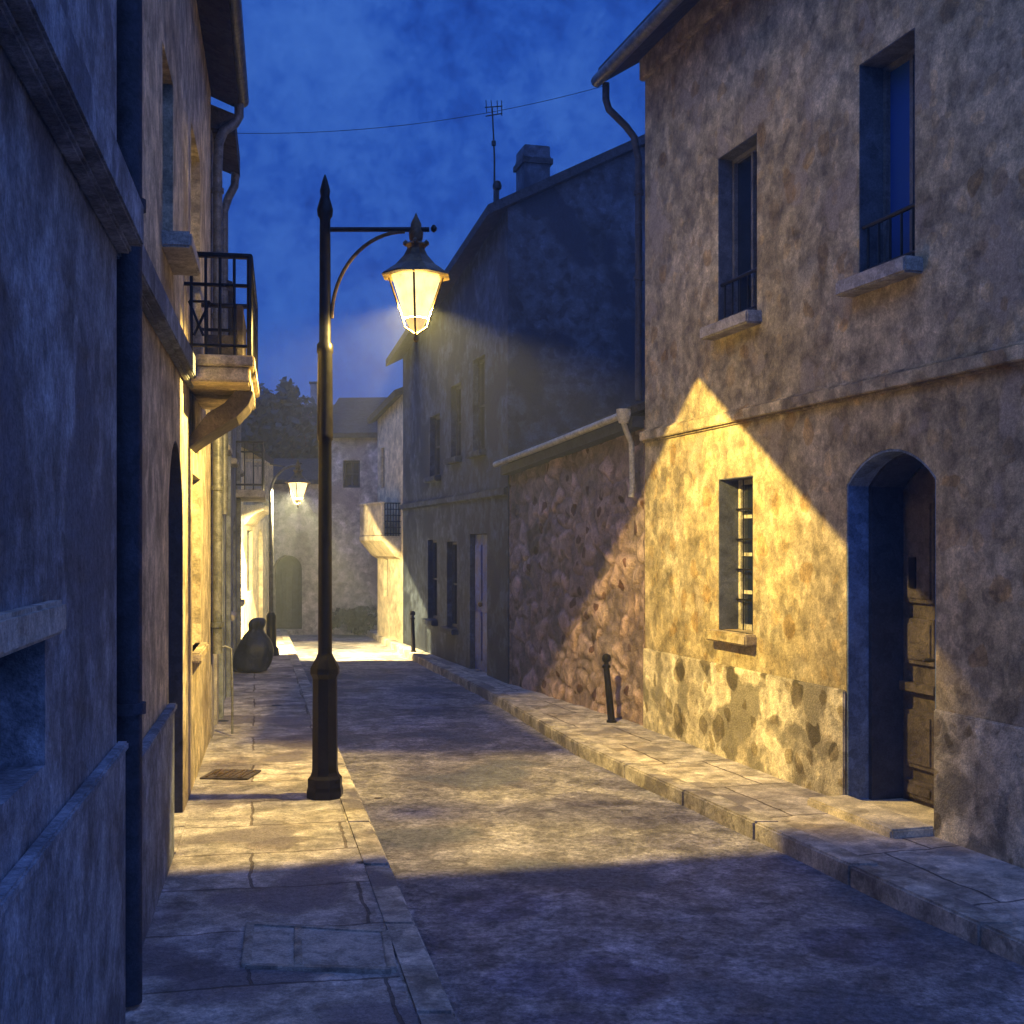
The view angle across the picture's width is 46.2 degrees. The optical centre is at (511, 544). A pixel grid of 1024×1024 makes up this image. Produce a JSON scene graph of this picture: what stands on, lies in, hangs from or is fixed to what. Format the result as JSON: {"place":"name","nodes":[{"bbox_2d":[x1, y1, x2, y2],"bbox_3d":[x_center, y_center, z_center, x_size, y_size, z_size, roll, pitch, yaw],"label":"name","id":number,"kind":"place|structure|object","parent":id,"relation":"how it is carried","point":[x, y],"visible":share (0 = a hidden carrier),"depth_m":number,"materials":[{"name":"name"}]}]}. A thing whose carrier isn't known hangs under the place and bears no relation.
{"place":"outdoors","nodes":[
{"label":"outdoors","id":0,"kind":"place"},
{"bbox_2d":[125,630,419,1023],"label":"pavement","id":1,"kind":"structure","parent":0,"point":[271,842],"depth_m":5.97,"materials":[{"name":"grey stone"}]},
{"bbox_2d":[199,769,261,779],"bbox_3d":[-2.072,1.689,8.850,0.360,0.018,0.340,0,0,5],"label":"drain grate","id":2,"kind":"object","parent":1,"relation":"on","point":[232,774],"visible":1,"depth_m":8.82,"materials":[{"name":"brown metal"}]},
{"bbox_2d":[233,617,273,672],"bbox_3d":[-3.470,1.335,16.110,0.540,0.729,0.501,0,0,0],"label":"sack","id":3,"kind":"object","parent":1,"relation":"on","point":[254,652],"visible":1,"depth_m":15.93,"materials":[{"name":"fabric"}]},
{"bbox_2d":[266,460,310,655],"bbox_3d":[-3.477,0.188,18.500,0.736,3.025,0.383,0,0,0],"label":"street lamp","id":4,"kind":"object","parent":1,"relation":"on","point":[297,481],"visible":0.96,"depth_m":18.47,"materials":[{"name":"black metal"}]},
{"bbox_2d":[241,921,396,974],"bbox_3d":[-0.823,1.701,5.066,0.729,0.038,0.615,0,0,0],"label":"inspection cover","id":5,"kind":"object","parent":1,"relation":"on","point":[293,947],"visible":0.91,"depth_m":5.01,"materials":[{"name":"stone"}]},
{"bbox_2d":[307,175,449,799],"bbox_3d":[-0.901,-0.400,8.100,0.952,4.200,0.445,0,0,0],"label":"street lamp","id":6,"kind":"object","parent":1,"relation":"on","point":[415,274],"visible":1,"depth_m":8.06,"materials":[{"name":"black metal"}]},
{"bbox_2d":[301,382,333,421],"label":"house","id":7,"kind":"structure","parent":0,"point":[313,389],"depth_m":31.30,"materials":[{"name":"grey stone"}]},
{"bbox_2d":[316,397,386,634],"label":"house","id":8,"kind":"structure","parent":0,"point":[354,486],"depth_m":24.07,"materials":[{"name":"beige stone"}]},
{"bbox_2d":[344,461,359,487],"bbox_3d":[-3.211,-1.425,24.155,0.344,0.550,0.057,0,0,1],"label":"window","id":9,"kind":"structure","parent":8,"relation":"in","point":[351,468],"depth_m":24.16,"materials":[{"name":"grey wood"}]},
{"bbox_2d":[211,0,660,404],"label":"sky","id":10,"kind":"structure","parent":0,"point":[315,66],"materials":[{"name":"blue"}]},
{"bbox_2d":[289,634,1023,1023],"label":"road","id":11,"kind":"structure","parent":0,"point":[539,878],"depth_m":6.08,"materials":[{"name":"grey stone"}]},
{"bbox_2d":[332,606,377,635],"bbox_3d":[-3.170,1.495,23.726,1.078,0.591,0.438,0,0,0],"label":"shrub","id":12,"kind":"object","parent":11,"relation":"on","point":[356,619],"visible":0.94,"depth_m":23.65,"materials":[{"name":"green plant"}]},
{"bbox_2d":[279,629,458,1023],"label":"kerb","id":13,"kind":"structure","parent":11,"relation":"on","point":[424,990],"depth_m":5.59,"materials":[{"name":"stone"}]},
{"bbox_2d":[366,629,1023,966],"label":"kerb","id":14,"kind":"structure","parent":11,"relation":"on","point":[984,929],"depth_m":7.03,"materials":[{"name":"stone"}]},
{"bbox_2d":[410,611,416,651],"bbox_3d":[-1.567,1.371,19.000,0.113,0.661,0.100,0,0,0],"label":"bollard","id":15,"kind":"object","parent":14,"relation":"on","point":[412,619],"visible":1,"depth_m":18.97,"materials":[{"name":"black metal"}]},
{"bbox_2d":[375,630,1023,925],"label":"pavement","id":16,"kind":"structure","parent":0,"point":[992,885],"depth_m":7.77,"materials":[{"name":"grey stone"}]},
{"bbox_2d":[602,653,616,722],"bbox_3d":[0.931,1.372,11.500,0.147,0.663,0.100,0,0,0],"label":"bollard","id":17,"kind":"object","parent":16,"relation":"on","point":[606,660],"visible":1,"depth_m":11.47,"materials":[{"name":"black metal"}]},
{"label":"ground","id":18,"kind":"structure","parent":0,"visible":0},
{"bbox_2d":[0,0,143,1023],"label":"house","id":19,"kind":"structure","parent":18,"relation":"on","point":[71,215],"depth_m":2.97,"materials":[{"name":"grey stone"}]},
{"bbox_2d":[117,0,258,1006],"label":"house","id":20,"kind":"structure","parent":18,"relation":"on","point":[182,372],"depth_m":6.67,"materials":[{"name":"beige stone"}]},
{"bbox_2d":[213,85,606,133],"bbox_3d":[-0.875,-3.925,10.786,3.534,0.615,0.005,0,0,-8],"label":"cable","id":21,"kind":"object","parent":20,"relation":"attached to","point":[410,124],"visible":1,"depth_m":10.78,"materials":[{"name":"black metal"}]},
{"bbox_2d":[211,105,239,737],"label":"house","id":22,"kind":"structure","parent":18,"relation":"on","point":[220,117],"depth_m":11.34,"materials":[{"name":"beige stone"}]},
{"bbox_2d":[218,280,265,718],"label":"house","id":23,"kind":"structure","parent":18,"relation":"on","point":[233,602],"depth_m":14.98,"materials":[{"name":"beige stone"}]},
{"bbox_2d":[241,443,273,638],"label":"house","id":24,"kind":"structure","parent":18,"relation":"on","point":[254,555],"depth_m":20.89,"materials":[{"name":"beige stone"}]},
{"bbox_2d":[247,531,248,590],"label":"window","id":25,"kind":"structure","parent":24,"relation":"in","point":[247,531],"depth_m":20.84,"materials":[{"name":"beige glass"}]},
{"bbox_2d":[241,390,278,449],"bbox_3d":[-6.202,-1.044,26.210,2.216,5.800,2.529,0,0,0],"label":"leafy tree","id":26,"kind":"object","parent":18,"relation":"on","point":[247,429],"visible":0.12,"depth_m":26.01,"materials":[{"name":"green plant"}]},
{"bbox_2d":[249,376,309,567],"bbox_3d":[-5.255,-0.945,26.993,1.747,5.600,2.091,0,0,38],"label":"leafy tree","id":27,"kind":"object","parent":18,"relation":"on","point":[283,400],"visible":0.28,"depth_m":26.38,"materials":[{"name":"green plant"}]},
{"bbox_2d":[265,395,318,457],"bbox_3d":[-4.479,-0.765,26.621,2.164,5.242,1.806,0,0,-13],"label":"leafy tree","id":28,"kind":"object","parent":18,"relation":"on","point":[304,443],"visible":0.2,"depth_m":26.10,"materials":[{"name":"green plant"}]},
{"bbox_2d":[268,458,317,634],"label":"house","id":29,"kind":"structure","parent":18,"relation":"on","point":[295,551],"depth_m":24.05,"materials":[{"name":"beige stone"}]},
{"bbox_2d":[359,387,402,642],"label":"house","id":30,"kind":"structure","parent":18,"relation":"on","point":[382,518],"depth_m":21.49,"materials":[{"name":"beige stone"}]},
{"bbox_2d":[383,448,383,487],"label":"window","id":31,"kind":"structure","parent":30,"relation":"in","point":[383,448],"depth_m":22.31,"materials":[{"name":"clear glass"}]},
{"bbox_2d":[386,134,644,683],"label":"house","id":32,"kind":"structure","parent":18,"relation":"on","point":[526,338],"depth_m":15.18,"materials":[{"name":"grey paint"}]},
{"bbox_2d":[433,540,436,618],"bbox_3d":[-1.144,0.535,18.657,0.217,1.230,0.602,0,0,0],"label":"window","id":33,"kind":"structure","parent":32,"relation":"in","point":[434,541],"depth_m":18.90,"materials":[{"name":"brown wood"}]},
{"bbox_2d":[435,415,439,474],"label":"window","id":34,"kind":"structure","parent":32,"relation":"in","point":[437,419],"depth_m":18.77,"materials":[{"name":"grey wood"}]},
{"bbox_2d":[452,542,456,626],"bbox_3d":[-0.781,0.575,17.455,0.212,1.250,0.585,0,0,0],"label":"window","id":35,"kind":"structure","parent":32,"relation":"in","point":[454,544],"depth_m":17.70,"materials":[{"name":"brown wood"}]},
{"bbox_2d":[456,385,460,455],"bbox_3d":[-0.712,-1.775,17.227,0.208,1.050,0.570,0,0,0],"label":"window","id":36,"kind":"structure","parent":32,"relation":"in","point":[458,389],"depth_m":17.46,"materials":[{"name":"grey wood"}]},
{"bbox_2d":[475,534,486,672],"bbox_3d":[-0.393,0.775,16.045,0.116,1.830,0.846,0,0,-17],"label":"door","id":37,"kind":"structure","parent":32,"relation":"in","point":[480,540],"depth_m":16.11,"materials":[{"name":"grey wood"}]},
{"bbox_2d":[478,358,484,448],"bbox_3d":[-0.350,-1.875,16.025,0.214,1.250,0.592,0,0,0],"label":"window","id":38,"kind":"structure","parent":32,"relation":"in","point":[481,364],"depth_m":16.27,"materials":[{"name":"grey wood"}]},
{"bbox_2d":[485,100,502,201],"bbox_3d":[-0.250,-5.100,16.385,0.243,1.800,0.470,0,0,0],"label":"antenna","id":39,"kind":"object","parent":32,"relation":"on","point":[493,140],"visible":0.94,"depth_m":16.39,"materials":[{"name":"black metal"}]},
{"bbox_2d":[493,402,644,724],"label":"outbuilding","id":40,"kind":"structure","parent":18,"relation":"on","point":[576,554],"depth_m":12.63,"materials":[{"name":"stone"}]},
{"bbox_2d":[591,0,1023,868],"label":"house","id":41,"kind":"structure","parent":18,"relation":"on","point":[831,436],"depth_m":8.00,"materials":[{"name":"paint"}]},
{"bbox_2d":[732,144,756,312],"bbox_3d":[1.907,-2.455,9.475,0.226,1.370,0.639,0,0,0],"label":"window","id":42,"kind":"structure","parent":41,"relation":"in","point":[744,167],"depth_m":9.65,"materials":[{"name":"blue glass"}]},
{"bbox_2d":[738,479,751,630],"bbox_3d":[1.947,0.076,9.515,0.205,1.218,0.570,0,0,0],"label":"window","id":43,"kind":"structure","parent":41,"relation":"in","point":[747,483],"depth_m":9.74,"materials":[{"name":"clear glass"}]},
{"bbox_2d":[883,48,914,261],"bbox_3d":[2.527,-2.420,7.565,0.209,1.400,0.582,0,0,0],"label":"window","id":44,"kind":"structure","parent":41,"relation":"in","point":[899,76],"depth_m":7.72,"materials":[{"name":"blue glass"}]},
{"bbox_2d":[899,467,934,808],"bbox_3d":[2.678,0.575,7.581,0.112,2.230,0.849,0,0,-17],"label":"door","id":45,"kind":"structure","parent":41,"relation":"in","point":[917,684],"depth_m":7.80,"materials":[{"name":"brown wood"}]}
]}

